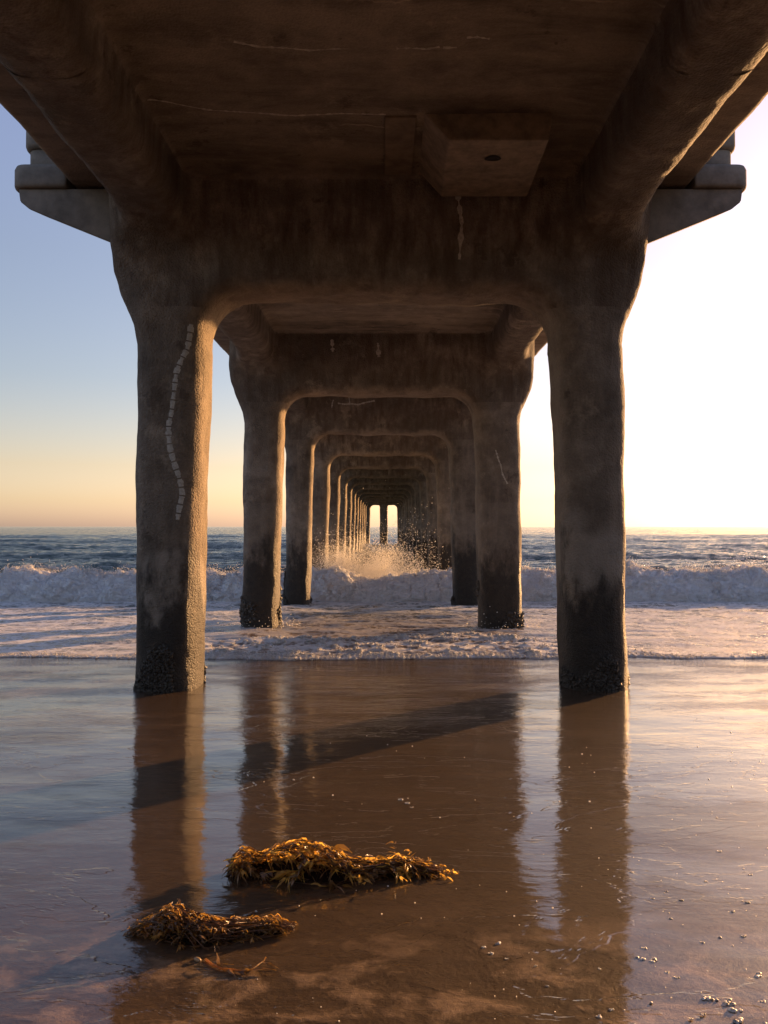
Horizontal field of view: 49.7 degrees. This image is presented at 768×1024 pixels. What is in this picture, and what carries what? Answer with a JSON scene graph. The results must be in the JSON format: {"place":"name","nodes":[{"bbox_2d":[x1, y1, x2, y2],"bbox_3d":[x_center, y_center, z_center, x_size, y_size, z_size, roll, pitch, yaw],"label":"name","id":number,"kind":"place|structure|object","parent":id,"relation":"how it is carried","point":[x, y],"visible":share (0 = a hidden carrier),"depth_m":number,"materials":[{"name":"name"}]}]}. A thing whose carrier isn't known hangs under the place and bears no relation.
{"place":"outdoors","nodes":[
{"label":"outdoors","id":0,"kind":"place"},
{"bbox_2d":[0,657,767,1023],"bbox_3d":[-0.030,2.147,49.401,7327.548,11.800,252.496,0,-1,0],"label":"beach","id":1,"kind":"structure","parent":0,"point":[124,805],"depth_m":3.53,"materials":[{"name":"brown sand"}]},
{"bbox_2d":[122,899,297,952],"bbox_3d":[-0.556,1.296,2.621,0.564,0.091,0.266,0,-1,0],"label":"kelp clump","id":2,"kind":"object","parent":1,"relation":"on","point":[192,926],"visible":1,"depth_m":2.59,"materials":[{"name":"brown plant"}]},
{"bbox_2d":[194,954,275,977],"bbox_3d":[-0.433,1.313,2.399,0.260,0.023,0.111,0,-1,0],"label":"kelp strand","id":3,"kind":"object","parent":1,"relation":"on","point":[228,970],"visible":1,"depth_m":2.39},
{"bbox_2d":[221,837,457,891],"bbox_3d":[-0.144,1.294,3.107,0.918,0.142,0.369,0,-1,0],"label":"kelp clump","id":4,"kind":"object","parent":1,"relation":"on","point":[311,862],"visible":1,"depth_m":3.08,"materials":[{"name":"brown plant"}]},
{"bbox_2d":[0,0,767,692],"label":"pier","id":5,"kind":"structure","parent":1,"relation":"on","point":[382,252],"depth_m":7.23,"materials":[{"name":"concrete"}]},
{"bbox_2d":[257,732,767,1023],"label":"foam flecks","id":6,"kind":"object","parent":1,"relation":"on","point":[727,1002],"visible":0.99,"depth_m":2.35,"materials":[{"name":"white liquid"}]},
{"bbox_2d":[0,601,767,660],"bbox_3d":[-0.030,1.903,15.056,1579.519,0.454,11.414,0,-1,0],"label":"shallow water","id":7,"kind":"structure","parent":0,"point":[721,629],"depth_m":12.54,"materials":[{"name":"liquid"}]},
{"bbox_2d":[0,527,767,577],"bbox_3d":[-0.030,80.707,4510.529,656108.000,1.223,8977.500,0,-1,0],"label":"sea","id":8,"kind":"structure","parent":0,"point":[110,548],"depth_m":67.26,"materials":[{"name":"liquid"}]},
{"bbox_2d":[0,560,767,602],"bbox_3d":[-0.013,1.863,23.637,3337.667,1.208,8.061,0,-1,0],"label":"breaking wave","id":9,"kind":"object","parent":8,"relation":"on","point":[327,595],"visible":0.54,"depth_m":20.18,"materials":[{"name":"liquid"}]},
{"bbox_2d":[0,559,767,659],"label":"sea foam","id":10,"kind":"object","parent":9,"relation":"on","point":[323,640],"visible":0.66,"depth_m":11.07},
{"bbox_2d":[5,480,767,629],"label":"sea spray","id":11,"kind":"object","parent":9,"relation":"on","point":[369,571],"visible":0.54,"depth_m":23.21,"materials":[{"name":"liquid"}]},
{"bbox_2d":[0,95,767,526],"label":"sky","id":12,"kind":"structure","parent":0,"point":[695,339],"materials":[{"name":"blue"}]}
]}

